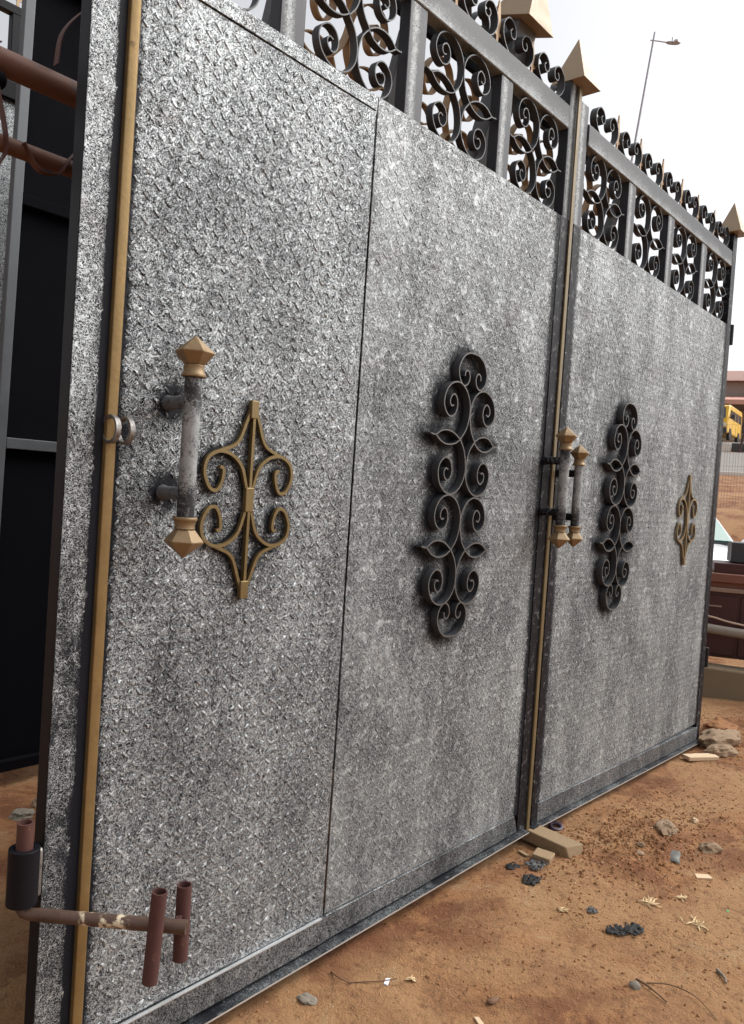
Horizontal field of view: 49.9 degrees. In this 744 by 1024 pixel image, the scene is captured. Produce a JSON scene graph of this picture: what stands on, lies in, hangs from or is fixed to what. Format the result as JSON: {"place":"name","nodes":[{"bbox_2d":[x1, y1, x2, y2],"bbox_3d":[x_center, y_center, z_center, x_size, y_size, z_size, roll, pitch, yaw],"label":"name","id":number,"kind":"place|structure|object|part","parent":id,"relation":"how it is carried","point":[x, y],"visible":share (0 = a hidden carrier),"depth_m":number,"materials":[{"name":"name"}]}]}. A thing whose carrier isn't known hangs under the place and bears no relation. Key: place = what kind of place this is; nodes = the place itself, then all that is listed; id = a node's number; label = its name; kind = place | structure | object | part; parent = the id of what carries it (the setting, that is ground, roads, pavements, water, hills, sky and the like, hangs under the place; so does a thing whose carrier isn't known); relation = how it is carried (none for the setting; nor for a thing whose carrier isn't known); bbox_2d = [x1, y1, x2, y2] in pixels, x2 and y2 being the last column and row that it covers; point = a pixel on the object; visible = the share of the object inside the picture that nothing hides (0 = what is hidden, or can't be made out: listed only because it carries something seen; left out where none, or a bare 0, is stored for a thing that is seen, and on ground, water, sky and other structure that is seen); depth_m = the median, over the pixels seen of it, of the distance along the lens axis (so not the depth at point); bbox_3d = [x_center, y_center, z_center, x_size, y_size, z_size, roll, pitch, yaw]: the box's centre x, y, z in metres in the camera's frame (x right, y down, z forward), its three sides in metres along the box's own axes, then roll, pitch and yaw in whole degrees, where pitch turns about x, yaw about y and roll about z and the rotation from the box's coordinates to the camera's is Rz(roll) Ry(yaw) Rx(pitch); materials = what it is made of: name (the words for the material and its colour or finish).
{"place":"outdoors","nodes":[
{"label":"outdoors","id":0,"kind":"place"},
{"bbox_2d":[0,449,743,1023],"bbox_3d":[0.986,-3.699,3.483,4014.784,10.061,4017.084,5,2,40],"label":"ground","id":1,"kind":"structure","parent":0,"point":[398,999],"depth_m":2.47,"materials":[{"name":"soil"}]},
{"bbox_2d":[0,0,21,321],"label":"silver gate","id":2,"kind":"structure","parent":1,"relation":"on","point":[8,91],"depth_m":3.66,"materials":[{"name":"metal"}]},
{"bbox_2d":[8,808,34,820],"bbox_3d":[-1.350,1.169,3.083,0.093,0.050,0.075,3,2,-16],"label":"stone","id":3,"kind":"object","parent":1,"relation":"on","point":[19,814],"visible":0.89,"depth_m":3.07,"materials":[{"name":"grey stone"}]},
{"bbox_2d":[31,797,36,807],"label":"stone","id":4,"kind":"object","parent":1,"relation":"on","point":[33,802],"visible":0.24,"depth_m":3.19,"materials":[{"name":"beige stone"}]},
{"bbox_2d":[0,0,81,772],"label":"dark gate","id":5,"kind":"structure","parent":1,"relation":"on","point":[33,296],"depth_m":3.34,"materials":[{"name":"black metal"}]},
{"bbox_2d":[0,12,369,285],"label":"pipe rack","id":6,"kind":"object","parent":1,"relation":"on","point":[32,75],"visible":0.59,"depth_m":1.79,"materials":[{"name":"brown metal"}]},
{"bbox_2d":[5,0,599,1023],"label":"gate leaf","id":7,"kind":"object","parent":1,"relation":"on","point":[223,202],"visible":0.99,"depth_m":2.06,"materials":[{"name":"silver metal"}]},
{"bbox_2d":[15,819,191,986],"bbox_3d":[-0.538,0.770,1.578,0.351,0.283,0.086,4,1,-3],"label":"hinge hook","id":8,"kind":"object","parent":7,"relation":"attached to","point":[155,924],"visible":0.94,"depth_m":1.58,"materials":[{"name":"brown metal"}]},
{"bbox_2d":[82,0,375,1023],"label":"wicket door","id":9,"kind":"structure","parent":7,"relation":"in","point":[251,178],"depth_m":1.92,"materials":[{"name":"silver metal"}]},
{"bbox_2d":[296,992,317,1005],"bbox_3d":[-0.172,1.295,2.124,0.066,0.018,0.044,5,2,40],"label":"stone","id":10,"kind":"object","parent":1,"relation":"on","point":[306,998],"visible":1,"depth_m":2.12,"materials":[{"name":"grey stone"}]},
{"bbox_2d":[331,971,396,983],"bbox_3d":[-0.027,1.290,2.201,0.187,0.013,0.057,4,1,8],"label":"straw","id":11,"kind":"object","parent":1,"relation":"on","point":[360,981],"visible":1,"depth_m":2.19,"materials":[{"name":"brown plant"}]},
{"bbox_2d":[11,708,743,1023],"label":"soil crumbs","id":12,"kind":"object","parent":1,"relation":"on","point":[543,950],"visible":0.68,"depth_m":2.76,"materials":[{"name":"brown soil"}]},
{"bbox_2d":[384,978,389,985],"bbox_3d":[0.041,1.292,2.200,0.012,0.003,0.034,4,1,14],"label":"white scrap","id":13,"kind":"object","parent":1,"relation":"on","point":[386,983],"visible":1,"depth_m":2.19,"materials":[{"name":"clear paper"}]},
{"bbox_2d":[405,975,417,981],"bbox_3d":[0.110,1.294,2.214,0.034,0.007,0.029,2,2,-45],"label":"dry husk","id":14,"kind":"object","parent":1,"relation":"on","point":[411,978],"visible":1,"depth_m":2.21,"materials":[{"name":"beige plant"}]},
{"bbox_2d":[261,0,619,769],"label":"leaning gate","id":15,"kind":"structure","parent":1,"relation":"on","point":[531,18],"depth_m":2.79,"materials":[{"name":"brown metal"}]},
{"bbox_2d":[474,1017,483,1023],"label":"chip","id":16,"kind":"object","parent":1,"relation":"on","point":[478,1020],"visible":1,"depth_m":2.07,"materials":[{"name":"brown wood"}]},
{"bbox_2d":[487,996,499,1004],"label":"stone","id":17,"kind":"object","parent":1,"relation":"on","point":[493,1000],"visible":1,"depth_m":2.14,"materials":[{"name":"brown stone"}]},
{"bbox_2d":[266,727,743,1023],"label":"pale grit","id":18,"kind":"object","parent":1,"relation":"on","point":[618,867],"visible":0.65,"depth_m":3.02,"materials":[{"name":"beige gravel"}]},
{"bbox_2d":[505,861,520,869],"bbox_3d":[0.518,1.300,2.935,0.056,0.010,0.069,5,2,40],"label":"plastic scrap","id":19,"kind":"object","parent":1,"relation":"on","point":[509,866],"visible":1,"depth_m":2.94,"materials":[{"name":"black plastic"}]},
{"bbox_2d":[517,850,529,856],"bbox_3d":[0.580,1.305,3.056,0.020,0.007,0.058,9,-4,-29],"label":"wood chip","id":20,"kind":"object","parent":1,"relation":"on","point":[523,853],"visible":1,"depth_m":3.05,"materials":[{"name":"beige wood"}]},
{"bbox_2d":[522,873,541,885],"bbox_3d":[0.561,1.291,2.817,0.072,0.013,0.086,5,2,40],"label":"plastic scrap","id":21,"kind":"object","parent":1,"relation":"on","point":[532,879],"visible":1,"depth_m":2.81,"materials":[{"name":"black plastic"}]},
{"bbox_2d":[522,858,547,870],"bbox_3d":[0.600,1.292,2.934,0.082,0.013,0.094,5,2,40],"label":"plastic scrap","id":22,"kind":"object","parent":1,"relation":"on","point":[532,862],"visible":1,"depth_m":2.93,"materials":[{"name":"grey plastic"}]},
{"bbox_2d":[531,847,554,864],"bbox_3d":[0.642,1.296,3.002,0.070,0.032,0.070,8,3,28],"label":"wood block","id":23,"kind":"object","parent":1,"relation":"on","point":[540,854],"depth_m":2.98,"materials":[{"name":"beige wood"}]},
{"bbox_2d":[520,825,582,857],"bbox_3d":[0.673,1.284,3.158,0.084,0.049,0.315,3,2,-42],"label":"wood block","id":24,"kind":"object","parent":1,"relation":"on","point":[544,838],"depth_m":3.09,"materials":[{"name":"beige wood"}]},
{"bbox_2d":[548,821,563,830],"bbox_3d":[0.763,1.306,3.324,0.066,0.018,0.066,20,19,37],"label":"rubber washer","id":25,"kind":"object","parent":1,"relation":"on","point":[558,824],"visible":0.93,"depth_m":3.32,"materials":[{"name":"rubber"}]},
{"bbox_2d":[557,907,568,911],"bbox_3d":[0.629,1.308,2.631,0.041,0.007,0.035,4,1,0],"label":"dry husk","id":26,"kind":"object","parent":1,"relation":"on","point":[561,909],"visible":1,"depth_m":2.63,"materials":[{"name":"beige plant"}]},
{"bbox_2d":[586,906,597,912],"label":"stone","id":27,"kind":"object","parent":1,"relation":"on","point":[593,909],"visible":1,"depth_m":2.63,"materials":[{"name":"grey stone"}]},
{"bbox_2d":[605,924,628,935],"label":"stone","id":28,"kind":"object","parent":1,"relation":"on","point":[610,929],"visible":1,"depth_m":2.54,"materials":[{"name":"black stone"}]},
{"bbox_2d":[492,702,743,962],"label":"loose soil","id":29,"kind":"structure","parent":1,"relation":"on","point":[651,836],"depth_m":3.15,"materials":[{"name":"brown soil"}]},
{"bbox_2d":[617,922,643,935],"bbox_3d":[0.829,1.326,2.546,0.075,0.014,0.085,5,2,40],"label":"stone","id":30,"kind":"object","parent":1,"relation":"on","point":[633,927],"visible":1,"depth_m":2.55,"materials":[{"name":"black stone"}]},
{"bbox_2d":[628,980,640,990],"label":"stone","id":31,"kind":"object","parent":1,"relation":"on","point":[635,985],"visible":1,"depth_m":2.24,"materials":[{"name":"grey stone"}]},
{"bbox_2d":[529,101,743,829],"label":"gate leaf","id":32,"kind":"object","parent":1,"relation":"on","point":[625,656],"visible":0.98,"depth_m":3.72,"materials":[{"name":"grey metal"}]},
{"bbox_2d":[635,850,643,855],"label":"stone","id":33,"kind":"object","parent":1,"relation":"on","point":[640,852],"visible":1,"depth_m":3.06,"materials":[{"name":"beige stone"}]},
{"bbox_2d":[637,842,644,846],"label":"stone","id":34,"kind":"object","parent":1,"relation":"on","point":[640,844],"visible":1,"depth_m":3.13,"materials":[{"name":"beige stone"}]},
{"bbox_2d":[614,32,679,250],"bbox_3d":[7.004,-7.050,22.016,2.195,12.373,0.231,4,1,-8],"label":"street lamp","id":35,"kind":"object","parent":1,"relation":"on","point":[675,42],"visible":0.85,"depth_m":21.98,"materials":[{"name":"grey metal"}]},
{"bbox_2d":[638,896,659,908],"bbox_3d":[0.949,1.325,2.715,0.080,0.007,0.072,3,2,-38],"label":"dry husk","id":36,"kind":"object","parent":1,"relation":"on","point":[650,901],"visible":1,"depth_m":2.72,"materials":[{"name":"beige plant"}]},
{"bbox_2d":[636,978,666,1001],"bbox_3d":[0.779,1.333,2.235,0.010,0.014,0.107,3,2,-29],"label":"twig","id":37,"kind":"object","parent":1,"relation":"on","point":[647,985],"visible":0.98,"depth_m":2.23,"materials":[{"name":"brown wood"}]},
{"bbox_2d":[655,819,678,836],"bbox_3d":[1.215,1.315,3.316,0.098,0.062,0.108,3,2,-17],"label":"stone","id":38,"kind":"object","parent":1,"relation":"on","point":[665,827],"visible":0.91,"depth_m":3.29,"materials":[{"name":"beige stone"}]},
{"bbox_2d":[670,850,680,864],"bbox_3d":[1.156,1.336,3.068,0.060,0.045,0.090,4,10,20],"label":"crushed can","id":39,"kind":"object","parent":1,"relation":"on","point":[676,856],"visible":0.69,"depth_m":3.06,"materials":[{"name":"metal"}]},
{"bbox_2d":[673,894,689,902],"bbox_3d":[1.083,1.344,2.786,0.056,0.007,0.050,3,2,-39],"label":"dry husk","id":40,"kind":"object","parent":1,"relation":"on","point":[681,897],"visible":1,"depth_m":2.78,"materials":[{"name":"beige plant"}]},
{"bbox_2d":[647,982,717,1020],"bbox_3d":[0.867,1.345,2.220,0.199,0.012,0.051,5,2,44],"label":"wire","id":41,"kind":"object","parent":1,"relation":"on","point":[682,989],"visible":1,"depth_m":2.25,"materials":[{"name":"brown metal"}]},
{"bbox_2d":[674,914,712,931],"bbox_3d":[1.054,1.337,2.609,0.089,0.007,0.114,4,1,-10],"label":"dry husk","id":42,"kind":"object","parent":1,"relation":"on","point":[695,922],"visible":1,"depth_m":2.60,"materials":[{"name":"beige plant"}]},
{"bbox_2d":[691,817,698,823],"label":"stone","id":43,"kind":"object","parent":1,"relation":"on","point":[694,820],"visible":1,"depth_m":3.43,"materials":[{"name":"beige stone"}]},
{"bbox_2d":[682,753,718,760],"bbox_3d":[1.817,1.353,4.417,0.200,0.022,0.069,3,2,-17],"label":"wood offcut","id":44,"kind":"object","parent":1,"relation":"on","point":[701,757],"visible":1,"depth_m":4.40,"materials":[{"name":"beige wood"}]},
{"bbox_2d":[695,873,712,879],"bbox_3d":[1.220,1.345,2.951,0.064,0.006,0.030,6,5,-10],"label":"wood chip","id":45,"kind":"object","parent":1,"relation":"on","point":[704,876],"visible":1,"depth_m":2.94,"materials":[{"name":"beige wood"}]},
{"bbox_2d":[698,842,722,853],"bbox_3d":[1.338,1.332,3.157,0.106,0.057,0.061,4,1,-4],"label":"stone","id":46,"kind":"object","parent":1,"relation":"on","point":[711,847],"visible":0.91,"depth_m":3.14,"materials":[{"name":"beige stone"}]},
{"bbox_2d":[698,728,741,747],"bbox_3d":[2.043,1.336,4.705,0.331,0.120,0.193,3,2,-24],"label":"stone","id":47,"kind":"object","parent":1,"relation":"on","point":[709,737],"visible":0.81,"depth_m":4.64,"materials":[{"name":"beige stone"}]},
{"bbox_2d":[702,717,737,730],"bbox_3d":[2.160,1.342,4.969,0.204,0.122,0.274,5,2,40],"label":"stone","id":48,"kind":"object","parent":1,"relation":"on","point":[718,723],"visible":0.59,"depth_m":4.94,"materials":[{"name":"stone"}]},
{"bbox_2d":[716,968,726,983],"bbox_3d":[1.021,1.353,2.331,0.012,0.010,0.065,4,1,0],"label":"stick","id":49,"kind":"object","parent":1,"relation":"on","point":[721,973],"visible":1,"depth_m":2.33,"materials":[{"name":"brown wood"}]},
{"bbox_2d":[704,744,738,757],"bbox_3d":[1.963,1.356,4.505,0.197,0.088,0.117,3,1,-14],"label":"stone","id":50,"kind":"object","parent":1,"relation":"on","point":[724,750],"visible":0.77,"depth_m":4.47,"materials":[{"name":"beige stone"}]},
{"bbox_2d":[702,662,743,700],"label":"kerb wall","id":51,"kind":"structure","parent":1,"relation":"on","point":[721,681],"depth_m":5.83,"materials":[{"name":"concrete"}]},
{"bbox_2d":[706,560,743,659],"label":"maroon cabinet","id":52,"kind":"object","parent":51,"relation":"on","point":[726,602],"visible":0.17,"depth_m":6.09,"materials":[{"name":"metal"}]},
{"bbox_3d":[2.608,0.863,6.121,0.310,0.450,0.028,4,2,18],"label":"door","id":53,"kind":"part","parent":52,"relation":"part of","materials":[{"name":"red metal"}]},
{"bbox_2d":[707,624,743,638],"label":"drain pipe","id":54,"kind":"object","parent":52,"relation":"on","point":[725,631],"visible":0.2,"depth_m":5.93,"materials":[{"name":"grey plastic"}]},
{"bbox_2d":[708,615,743,625],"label":"cable","id":55,"kind":"object","parent":52,"relation":"hanging from","point":[725,620],"visible":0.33,"depth_m":5.91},
{"bbox_2d":[727,541,743,562],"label":"charcoal box","id":56,"kind":"object","parent":52,"relation":"on","point":[735,552],"visible":1,"depth_m":6.23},
{"bbox_3d":[2.930,0.887,6.013,0.310,0.450,0.028,4,2,18],"label":"door","id":57,"kind":"part","parent":52,"relation":"part of","materials":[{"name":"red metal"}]},
{"bbox_2d":[721,443,730,451],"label":"kerb block","id":58,"kind":"structure","parent":1,"relation":"on","point":[726,449],"depth_m":37.34,"materials":[{"name":"white concrete"}]},
{"bbox_2d":[713,518,743,560],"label":"parked car","id":59,"kind":"object","parent":1,"relation":"on","point":[722,538],"visible":0.03,"depth_m":9.01,"materials":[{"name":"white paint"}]},
{"bbox_2d":[717,424,743,508],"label":"fence","id":60,"kind":"object","parent":1,"relation":"on","point":[732,467],"visible":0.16,"depth_m":15.06,"materials":[{"name":"metal"}]},
{"bbox_2d":[719,471,743,475],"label":"kerb","id":61,"kind":"structure","parent":1,"relation":"on","point":[731,473],"depth_m":26.08,"materials":[{"name":"grey concrete"}]},
{"bbox_2d":[722,371,743,441],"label":"shop building","id":62,"kind":"structure","parent":1,"relation":"on","point":[734,397],"depth_m":60.25,"materials":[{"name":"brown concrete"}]},
{"bbox_2d":[731,443,743,451],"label":"kerb block","id":63,"kind":"structure","parent":1,"relation":"on","point":[733,448],"depth_m":37.17,"materials":[{"name":"black concrete"}]},
{"bbox_2d":[738,431,743,452],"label":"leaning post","id":64,"kind":"object","parent":1,"relation":"on","point":[740,446],"visible":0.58,"depth_m":36.53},
{"bbox_2d":[0,0,743,370],"label":"sky","id":65,"kind":"structure","parent":0,"point":[692,119],"materials":[{"name":"white"}]},
{"bbox_2d":[720,452,743,471],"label":"road","id":66,"kind":"structure","parent":0,"point":[732,459],"depth_m":31.10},
{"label":"road","id":67,"kind":"structure","parent":0,"visible":0},
{"bbox_2d":[722,404,741,442],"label":"yellow van","id":68,"kind":"object","parent":67,"relation":"on","point":[732,417],"visible":0.46,"depth_m":44.90,"materials":[{"name":"paint"}]}
]}

